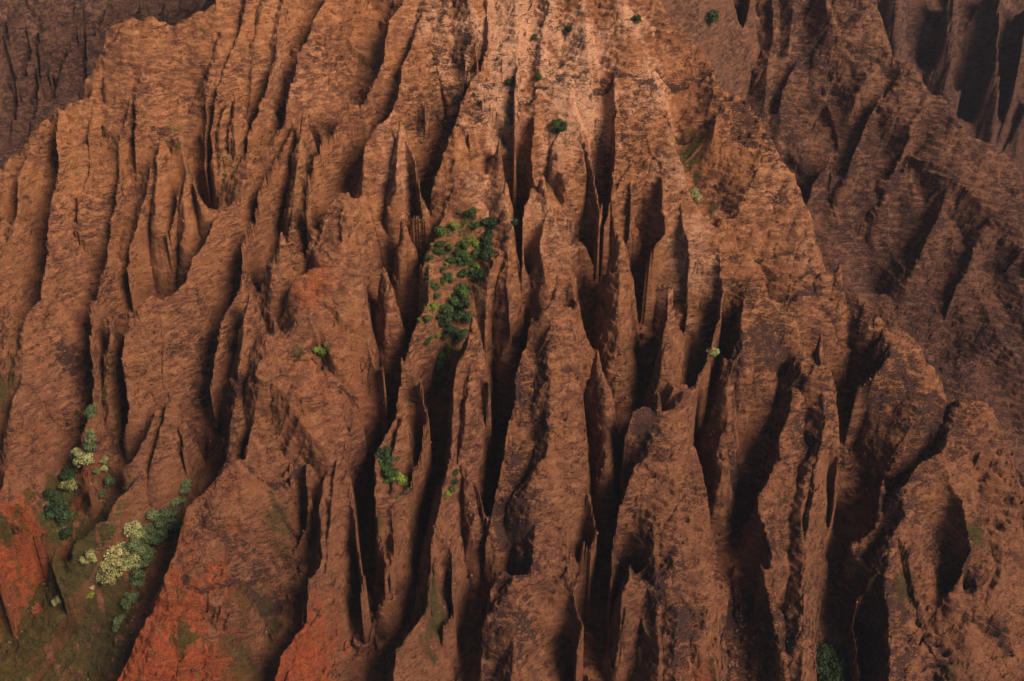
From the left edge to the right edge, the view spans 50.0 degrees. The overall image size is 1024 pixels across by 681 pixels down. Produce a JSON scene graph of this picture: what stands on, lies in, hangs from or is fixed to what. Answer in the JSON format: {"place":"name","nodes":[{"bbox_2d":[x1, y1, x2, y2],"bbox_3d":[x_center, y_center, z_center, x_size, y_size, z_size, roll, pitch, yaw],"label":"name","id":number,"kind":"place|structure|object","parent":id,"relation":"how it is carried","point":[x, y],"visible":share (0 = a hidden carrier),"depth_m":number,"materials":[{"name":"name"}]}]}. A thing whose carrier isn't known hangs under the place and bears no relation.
{"place":"outdoors","nodes":[
{"label":"outdoors","id":0,"kind":"place"},
{"bbox_2d":[0,0,214,168],"bbox_3d":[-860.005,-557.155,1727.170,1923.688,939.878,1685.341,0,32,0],"label":"hills","id":1,"kind":"structure","parent":0,"point":[45,68],"depth_m":1385.40,"materials":[{"name":"stone"}]},
{"bbox_2d":[0,3,971,680],"bbox_3d":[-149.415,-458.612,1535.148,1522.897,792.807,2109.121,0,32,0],"label":"scree","id":2,"kind":"structure","parent":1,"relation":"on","point":[480,433],"depth_m":922.17,"materials":[{"name":"brown"}]},
{"bbox_2d":[0,0,1023,680],"bbox_3d":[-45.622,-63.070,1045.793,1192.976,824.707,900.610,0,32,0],"label":"mountainside","id":3,"kind":"structure","parent":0,"point":[308,434],"depth_m":918.88,"materials":[{"name":"stone"}]},
{"bbox_2d":[41,509,56,520],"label":"bush","id":4,"kind":"object","parent":3,"relation":"on","point":[48,514],"visible":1,"depth_m":912.43,"materials":[{"name":"green plant"}]},
{"bbox_2d":[43,489,57,499],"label":"bush","id":5,"kind":"object","parent":3,"relation":"on","point":[48,494],"visible":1,"depth_m":920.91,"materials":[{"name":"green plant"}]},
{"bbox_2d":[43,498,68,513],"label":"bush","id":6,"kind":"object","parent":3,"relation":"on","point":[57,506],"visible":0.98,"depth_m":915.91,"materials":[{"name":"green plant"}]},
{"bbox_2d":[50,491,68,506],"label":"bush","id":7,"kind":"object","parent":3,"relation":"on","point":[57,496],"visible":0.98,"depth_m":923.76,"materials":[{"name":"green plant"}]},
{"bbox_2d":[54,510,73,525],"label":"bush","id":8,"kind":"object","parent":3,"relation":"on","point":[66,516],"visible":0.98,"depth_m":913.58,"materials":[{"name":"green plant"}]},
{"bbox_2d":[58,526,73,539],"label":"bush","id":9,"kind":"object","parent":3,"relation":"on","point":[66,532],"visible":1,"depth_m":912.82,"materials":[{"name":"green plant"}]},
{"bbox_2d":[59,466,76,480],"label":"bush","id":10,"kind":"object","parent":3,"relation":"on","point":[68,472],"visible":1,"depth_m":927.11,"materials":[{"name":"green plant"}]},
{"bbox_2d":[58,477,78,491],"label":"tree","id":11,"kind":"object","parent":3,"relation":"on","point":[67,484],"visible":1,"depth_m":924.68,"materials":[{"name":"yellow plant"}]},
{"bbox_2d":[71,447,85,458],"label":"tree","id":12,"kind":"object","parent":3,"relation":"on","point":[77,452],"visible":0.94,"depth_m":915.76,"materials":[{"name":"green plant"}]},
{"bbox_2d":[73,452,94,467],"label":"tree","id":13,"kind":"object","parent":3,"relation":"on","point":[85,459],"visible":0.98,"depth_m":917.05,"materials":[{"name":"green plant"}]},
{"bbox_2d":[84,548,94,560],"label":"tree","id":14,"kind":"object","parent":3,"relation":"on","point":[90,555],"visible":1,"depth_m":878.77,"materials":[{"name":"yellow plant"}]},
{"bbox_2d":[83,429,96,444],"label":"tree","id":15,"kind":"object","parent":3,"relation":"on","point":[90,436],"visible":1,"depth_m":913.53,"materials":[{"name":"green plant"}]},
{"bbox_2d":[82,443,97,451],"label":"tree","id":16,"kind":"object","parent":3,"relation":"on","point":[90,447],"visible":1,"depth_m":913.92,"materials":[{"name":"green plant"}]},
{"bbox_2d":[83,404,98,417],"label":"tree","id":17,"kind":"object","parent":3,"relation":"on","point":[91,410],"visible":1,"depth_m":919.13,"materials":[{"name":"green plant"}]},
{"bbox_2d":[76,474,110,537],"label":"rock fin","id":18,"kind":"object","parent":3,"relation":"on","point":[95,506],"visible":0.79,"depth_m":920.93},
{"bbox_2d":[93,569,108,583],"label":"tree","id":19,"kind":"object","parent":3,"relation":"on","point":[99,576],"visible":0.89,"depth_m":886.60,"materials":[{"name":"yellow plant"}]},
{"bbox_2d":[99,559,115,573],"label":"tree","id":20,"kind":"object","parent":3,"relation":"on","point":[104,565],"visible":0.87,"depth_m":886.63,"materials":[{"name":"yellow plant"}]},
{"bbox_2d":[103,474,115,488],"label":"tree","id":21,"kind":"object","parent":3,"relation":"on","point":[109,481],"visible":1,"depth_m":925.78,"materials":[{"name":"green plant"}]},
{"bbox_2d":[102,568,123,585],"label":"tree","id":22,"kind":"object","parent":3,"relation":"on","point":[112,575],"visible":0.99,"depth_m":887.24,"materials":[{"name":"yellow plant"}]},
{"bbox_2d":[103,542,125,560],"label":"tree","id":23,"kind":"object","parent":3,"relation":"on","point":[115,552],"visible":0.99,"depth_m":887.60,"materials":[{"name":"yellow plant"}]},
{"bbox_2d":[106,557,122,568],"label":"tree","id":24,"kind":"object","parent":3,"relation":"on","point":[118,561],"visible":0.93,"depth_m":886.79,"materials":[{"name":"yellow plant"}]},
{"bbox_2d":[102,314,128,457],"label":"rock fin","id":25,"kind":"object","parent":3,"relation":"on","point":[116,399],"visible":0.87,"depth_m":938.82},
{"bbox_2d":[116,555,130,570],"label":"tree","id":26,"kind":"object","parent":3,"relation":"on","point":[125,567],"visible":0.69,"depth_m":891.56,"materials":[{"name":"green plant"}]},
{"bbox_2d":[119,598,132,609],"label":"tree","id":27,"kind":"object","parent":3,"relation":"on","point":[126,603],"visible":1,"depth_m":891.35,"materials":[{"name":"green plant"}]},
{"bbox_2d":[118,538,141,552],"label":"tree","id":28,"kind":"object","parent":3,"relation":"on","point":[130,544],"visible":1,"depth_m":891.99,"materials":[{"name":"green plant"}]},
{"bbox_2d":[123,591,138,602],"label":"tree","id":29,"kind":"object","parent":3,"relation":"on","point":[134,595],"visible":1,"depth_m":892.88,"materials":[{"name":"green plant"}]},
{"bbox_2d":[122,550,141,565],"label":"tree","id":30,"kind":"object","parent":3,"relation":"on","point":[131,557],"visible":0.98,"depth_m":892.51,"materials":[{"name":"green plant"}]},
{"bbox_2d":[122,520,142,536],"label":"tree","id":31,"kind":"object","parent":3,"relation":"on","point":[135,526],"visible":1,"depth_m":893.23,"materials":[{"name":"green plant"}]},
{"bbox_2d":[128,575,144,588],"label":"tree","id":32,"kind":"object","parent":3,"relation":"on","point":[140,582],"visible":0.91,"depth_m":895.82,"materials":[{"name":"green plant"}]},
{"bbox_2d":[130,530,145,539],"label":"tree","id":33,"kind":"object","parent":3,"relation":"on","point":[139,534],"visible":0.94,"depth_m":894.10,"materials":[{"name":"green plant"}]},
{"bbox_2d":[131,567,145,581],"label":"tree","id":34,"kind":"object","parent":3,"relation":"on","point":[137,573],"visible":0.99,"depth_m":893.94,"materials":[{"name":"green plant"}]},
{"bbox_2d":[132,542,149,555],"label":"tree","id":35,"kind":"object","parent":3,"relation":"on","point":[142,548],"visible":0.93,"depth_m":894.45,"materials":[{"name":"green plant"}]},
{"bbox_2d":[137,557,153,568],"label":"tree","id":36,"kind":"object","parent":3,"relation":"on","point":[144,563],"visible":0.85,"depth_m":896.53,"materials":[{"name":"green plant"}]},
{"bbox_2d":[139,523,155,533],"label":"tree","id":37,"kind":"object","parent":3,"relation":"on","point":[148,528],"visible":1,"depth_m":899.73,"materials":[{"name":"green plant"}]},
{"bbox_2d":[141,547,156,563],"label":"tree","id":38,"kind":"object","parent":3,"relation":"on","point":[148,556],"visible":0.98,"depth_m":898.38,"materials":[{"name":"green plant"}]},
{"bbox_2d":[141,529,159,545],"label":"tree","id":39,"kind":"object","parent":3,"relation":"on","point":[147,537],"visible":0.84,"depth_m":900.22,"materials":[{"name":"green plant"}]},
{"bbox_2d":[145,509,160,520],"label":"tree","id":40,"kind":"object","parent":3,"relation":"on","point":[152,513],"visible":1,"depth_m":900.89,"materials":[{"name":"green plant"}]},
{"bbox_2d":[150,531,169,545],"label":"tree","id":41,"kind":"object","parent":3,"relation":"on","point":[157,540],"visible":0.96,"depth_m":902.93,"materials":[{"name":"green plant"}]},
{"bbox_2d":[152,522,167,538],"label":"tree","id":42,"kind":"object","parent":3,"relation":"on","point":[160,531],"visible":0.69,"depth_m":903.35,"materials":[{"name":"green plant"}]},
{"bbox_2d":[151,513,169,528],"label":"tree","id":43,"kind":"object","parent":3,"relation":"on","point":[159,521],"visible":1,"depth_m":901.98,"materials":[{"name":"green plant"}]},
{"bbox_2d":[160,507,179,519],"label":"tree","id":44,"kind":"object","parent":3,"relation":"on","point":[168,513],"visible":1,"depth_m":903.69,"materials":[{"name":"green plant"}]},
{"bbox_2d":[160,513,179,527],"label":"tree","id":45,"kind":"object","parent":3,"relation":"on","point":[174,521],"visible":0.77,"depth_m":904.29,"materials":[{"name":"green plant"}]},
{"bbox_2d":[164,519,181,532],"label":"tree","id":46,"kind":"object","parent":3,"relation":"on","point":[171,528],"visible":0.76,"depth_m":907.50,"materials":[{"name":"green plant"}]},
{"bbox_2d":[146,397,207,537],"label":"rock fin","id":47,"kind":"object","parent":3,"relation":"on","point":[166,476],"visible":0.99,"depth_m":905.05,"materials":[{"name":"stone"}]},
{"bbox_2d":[170,496,186,507],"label":"tree","id":48,"kind":"object","parent":3,"relation":"on","point":[179,501],"visible":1,"depth_m":910.51,"materials":[{"name":"green plant"}]},
{"bbox_2d":[180,479,191,489],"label":"tree","id":49,"kind":"object","parent":3,"relation":"on","point":[185,483],"visible":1,"depth_m":915.73,"materials":[{"name":"green plant"}]},
{"bbox_2d":[215,101,232,181],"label":"rock fin","id":50,"kind":"object","parent":3,"relation":"on","point":[221,142],"visible":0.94,"depth_m":990.93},
{"bbox_2d":[213,292,266,481],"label":"rock fin","id":51,"kind":"object","parent":3,"relation":"on","point":[234,437],"visible":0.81,"depth_m":907.45,"materials":[{"name":"stone"}]},
{"bbox_2d":[276,232,295,297],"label":"rock fin","id":52,"kind":"object","parent":3,"relation":"on","point":[286,274],"visible":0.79,"depth_m":940.91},
{"bbox_2d":[283,112,317,255],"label":"rock fin","id":53,"kind":"object","parent":3,"relation":"on","point":[300,162],"visible":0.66,"depth_m":973.49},
{"bbox_2d":[312,346,325,355],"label":"bush","id":54,"kind":"object","parent":3,"relation":"on","point":[320,350],"visible":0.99,"depth_m":912.71,"materials":[{"name":"green plant"}]},
{"bbox_2d":[374,458,390,472],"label":"bush","id":55,"kind":"object","parent":3,"relation":"on","point":[383,465],"visible":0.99,"depth_m":871.27,"materials":[{"name":"green plant"}]},
{"bbox_2d":[374,446,391,460],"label":"bush","id":56,"kind":"object","parent":3,"relation":"on","point":[385,452],"visible":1,"depth_m":873.37,"materials":[{"name":"green plant"}]},
{"bbox_2d":[382,467,399,478],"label":"bush","id":57,"kind":"object","parent":3,"relation":"on","point":[390,472],"visible":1,"depth_m":864.97,"materials":[{"name":"green plant"}]},
{"bbox_2d":[374,267,408,397],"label":"rock fin","id":58,"kind":"object","parent":3,"relation":"on","point":[388,323],"visible":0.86,"depth_m":936.40,"materials":[{"name":"stone"}]},
{"bbox_2d":[383,455,399,464],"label":"bush","id":59,"kind":"object","parent":3,"relation":"on","point":[388,459],"visible":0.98,"depth_m":871.91,"materials":[{"name":"green plant"}]},
{"bbox_2d":[392,472,405,481],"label":"bush","id":60,"kind":"object","parent":3,"relation":"on","point":[400,477],"visible":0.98,"depth_m":867.52,"materials":[{"name":"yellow plant"}]},
{"bbox_2d":[391,218,419,337],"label":"rock fin","id":61,"kind":"object","parent":3,"relation":"on","point":[405,278],"visible":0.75,"depth_m":954.39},
{"bbox_2d":[423,302,439,316],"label":"tree","id":62,"kind":"object","parent":3,"relation":"on","point":[434,306],"visible":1,"depth_m":918.08,"materials":[{"name":"green plant"}]},
{"bbox_2d":[433,374,446,382],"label":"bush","id":63,"kind":"object","parent":3,"relation":"on","point":[438,378],"visible":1,"depth_m":933.75,"materials":[{"name":"green plant"}]},
{"bbox_2d":[433,246,446,255],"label":"shrub","id":64,"kind":"object","parent":3,"relation":"on","point":[439,250],"visible":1,"depth_m":929.47,"materials":[{"name":"green plant"}]},
{"bbox_2d":[434,226,450,237],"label":"tree","id":65,"kind":"object","parent":3,"relation":"on","point":[441,231],"visible":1,"depth_m":932.14,"materials":[{"name":"green plant"}]},
{"bbox_2d":[437,304,452,313],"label":"tree","id":66,"kind":"object","parent":3,"relation":"on","point":[445,309],"visible":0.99,"depth_m":927.84,"materials":[{"name":"green plant"}]},
{"bbox_2d":[442,310,453,323],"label":"tree","id":67,"kind":"object","parent":3,"relation":"on","point":[449,317],"visible":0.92,"depth_m":930.87,"materials":[{"name":"green plant"}]},
{"bbox_2d":[445,325,459,335],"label":"tree","id":68,"kind":"object","parent":3,"relation":"on","point":[451,329],"visible":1,"depth_m":930.98,"materials":[{"name":"green plant"}]},
{"bbox_2d":[447,295,459,307],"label":"tree","id":69,"kind":"object","parent":3,"relation":"on","point":[453,301],"visible":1,"depth_m":930.44,"materials":[{"name":"green plant"}]},
{"bbox_2d":[452,307,463,322],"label":"tree","id":70,"kind":"object","parent":3,"relation":"on","point":[458,312],"visible":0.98,"depth_m":932.63,"materials":[{"name":"green plant"}]},
{"bbox_2d":[454,283,467,289],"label":"tree","id":71,"kind":"object","parent":3,"relation":"on","point":[462,285],"visible":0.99,"depth_m":933.03,"materials":[{"name":"green plant"}]},
{"bbox_2d":[455,328,468,339],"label":"tree","id":72,"kind":"object","parent":3,"relation":"on","point":[461,333],"visible":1,"depth_m":932.64,"materials":[{"name":"green plant"}]},
{"bbox_2d":[457,268,468,277],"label":"tree","id":73,"kind":"object","parent":3,"relation":"on","point":[463,272],"visible":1,"depth_m":932.70,"materials":[{"name":"green plant"}]},
{"bbox_2d":[457,288,471,298],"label":"tree","id":74,"kind":"object","parent":3,"relation":"on","point":[463,293],"visible":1,"depth_m":929.81,"materials":[{"name":"green plant"}]},
{"bbox_2d":[460,297,470,308],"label":"tree","id":75,"kind":"object","parent":3,"relation":"on","point":[466,302],"visible":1,"depth_m":927.46,"materials":[{"name":"green plant"}]},
{"bbox_2d":[459,311,472,323],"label":"tree","id":76,"kind":"object","parent":3,"relation":"on","point":[466,316],"visible":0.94,"depth_m":929.94,"materials":[{"name":"green plant"}]},
{"bbox_2d":[462,207,476,218],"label":"tree","id":77,"kind":"object","parent":3,"relation":"on","point":[471,211],"visible":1,"depth_m":936.42,"materials":[{"name":"green plant"}]},
{"bbox_2d":[467,221,480,229],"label":"tree","id":78,"kind":"object","parent":3,"relation":"on","point":[475,225],"visible":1,"depth_m":937.52,"materials":[{"name":"green plant"}]},
{"bbox_2d":[470,268,484,280],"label":"tree","id":79,"kind":"object","parent":3,"relation":"on","point":[479,273],"visible":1,"depth_m":933.71,"materials":[{"name":"green plant"}]},
{"bbox_2d":[457,317,498,516],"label":"rock pinnacle","id":80,"kind":"object","parent":3,"relation":"on","point":[475,460],"visible":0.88,"depth_m":893.36,"materials":[{"name":"stone"}]},
{"bbox_2d":[479,227,492,242],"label":"tree","id":81,"kind":"object","parent":3,"relation":"on","point":[484,236],"visible":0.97,"depth_m":938.46,"materials":[{"name":"green plant"}]},
{"bbox_2d":[480,234,493,249],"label":"tree","id":82,"kind":"object","parent":3,"relation":"on","point":[486,244],"visible":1,"depth_m":936.54,"materials":[{"name":"green plant"}]},
{"bbox_2d":[479,248,496,259],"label":"tree","id":83,"kind":"object","parent":3,"relation":"on","point":[487,254],"visible":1,"depth_m":933.45,"materials":[{"name":"green plant"}]},
{"bbox_2d":[480,217,497,229],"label":"tree","id":84,"kind":"object","parent":3,"relation":"on","point":[489,222],"visible":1,"depth_m":938.84,"materials":[{"name":"green plant"}]},
{"bbox_2d":[492,183,525,412],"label":"rock pinnacle","id":85,"kind":"object","parent":3,"relation":"on","point":[505,365],"visible":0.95,"depth_m":935.86,"materials":[{"name":"stone"}]},
{"bbox_2d":[0,3,1017,680],"bbox_3d":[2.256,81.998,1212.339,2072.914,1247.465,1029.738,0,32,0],"label":"grass","id":86,"kind":"structure","parent":3,"relation":"on","point":[38,619],"depth_m":885.85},
{"bbox_2d":[0,0,1022,680],"bbox_3d":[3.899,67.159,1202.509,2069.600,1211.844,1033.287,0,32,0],"label":"scrub","id":87,"kind":"object","parent":3,"relation":"on","point":[436,312],"visible":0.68,"depth_m":935.08,"materials":[{"name":"green plant"}]},
{"bbox_2d":[537,175,556,220],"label":"rock fin","id":88,"kind":"object","parent":3,"relation":"on","point":[542,188],"visible":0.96,"depth_m":950.38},
{"bbox_2d":[550,288,562,307],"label":"rock pinnacle","id":89,"kind":"object","parent":3,"relation":"on","point":[556,296],"visible":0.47,"depth_m":908.32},
{"bbox_2d":[551,118,562,127],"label":"bush","id":90,"kind":"object","parent":3,"relation":"on","point":[556,122],"visible":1,"depth_m":973.68,"materials":[{"name":"green plant"}]},
{"bbox_2d":[584,350,622,529],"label":"rock fin","id":91,"kind":"object","parent":3,"relation":"on","point":[601,423],"visible":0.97,"depth_m":902.25,"materials":[{"name":"stone"}]},
{"bbox_2d":[593,233,642,436],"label":"rock pinnacle","id":92,"kind":"object","parent":3,"relation":"on","point":[618,266],"visible":0.94,"depth_m":931.92,"materials":[{"name":"stone"}]},
{"bbox_2d":[632,598,662,680],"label":"rock pinnacle","id":93,"kind":"object","parent":3,"relation":"on","point":[650,666],"visible":1,"depth_m":831.57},
{"bbox_2d":[690,187,701,201],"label":"tree","id":94,"kind":"object","parent":3,"relation":"on","point":[695,195],"visible":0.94,"depth_m":975.50,"materials":[{"name":"yellow plant"}]},
{"bbox_2d":[704,9,719,24],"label":"bush","id":95,"kind":"object","parent":3,"relation":"on","point":[712,15],"visible":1,"depth_m":1175.43,"materials":[{"name":"green plant"}]},
{"bbox_2d":[707,347,719,359],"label":"tree","id":96,"kind":"object","parent":3,"relation":"on","point":[715,351],"visible":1,"depth_m":907.47,"materials":[{"name":"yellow plant"}]},
{"bbox_2d":[696,376,739,500],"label":"rock fin","id":97,"kind":"object","parent":3,"relation":"on","point":[725,423],"visible":0.82,"depth_m":899.04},
{"bbox_2d":[704,433,737,555],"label":"rock fin","id":98,"kind":"object","parent":3,"relation":"on","point":[717,479],"visible":0.98,"depth_m":880.91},
{"bbox_2d":[795,383,834,680],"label":"rock pinnacle","id":99,"kind":"object","parent":3,"relation":"on","point":[815,523],"visible":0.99,"depth_m":868.09,"materials":[{"name":"stone"}]},
{"bbox_2d":[816,641,830,665],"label":"tree","id":100,"kind":"object","parent":3,"relation":"on","point":[823,649],"visible":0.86,"depth_m":863.92,"materials":[{"name":"green plant"}]},
{"bbox_2d":[816,659,831,677],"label":"tree","id":101,"kind":"object","parent":3,"relation":"on","point":[822,671],"visible":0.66,"depth_m":862.12,"materials":[{"name":"green plant"}]},
{"bbox_2d":[823,644,840,666],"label":"tree","id":102,"kind":"object","parent":3,"relation":"on","point":[834,651],"visible":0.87,"depth_m":867.16,"materials":[{"name":"green plant"}]},
{"bbox_2d":[820,665,845,680],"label":"tree","id":103,"kind":"object","parent":3,"relation":"on","point":[834,675],"visible":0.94,"depth_m":859.18,"materials":[{"name":"green plant"}]},
{"bbox_2d":[832,263,842,290],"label":"rock fin","id":104,"kind":"object","parent":3,"relation":"on","point":[838,274],"visible":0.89,"depth_m":931.84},
{"bbox_2d":[830,648,849,672],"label":"tree","id":105,"kind":"object","parent":3,"relation":"on","point":[844,659],"visible":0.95,"depth_m":864.35,"materials":[{"name":"green plant"}]},
{"bbox_2d":[848,302,879,387],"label":"rock fin","id":106,"kind":"object","parent":3,"relation":"on","point":[865,334],"visible":0.94,"depth_m":933.02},
{"bbox_2d":[848,327,895,414],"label":"rock pinnacle","id":107,"kind":"object","parent":3,"relation":"on","point":[876,354],"visible":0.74,"depth_m":918.28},
{"bbox_2d":[738,0,1023,487],"bbox_3d":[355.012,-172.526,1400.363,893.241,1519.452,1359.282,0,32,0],"label":"hills","id":108,"kind":"structure","parent":0,"point":[966,260],"depth_m":1196.50,"materials":[{"name":"stone"}]},
{"bbox_2d":[877,0,1023,175],"bbox_3d":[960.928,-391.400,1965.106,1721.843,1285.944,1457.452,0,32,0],"label":"hills","id":109,"kind":"structure","parent":0,"point":[966,57],"depth_m":1703.16,"materials":[{"name":"stone"}]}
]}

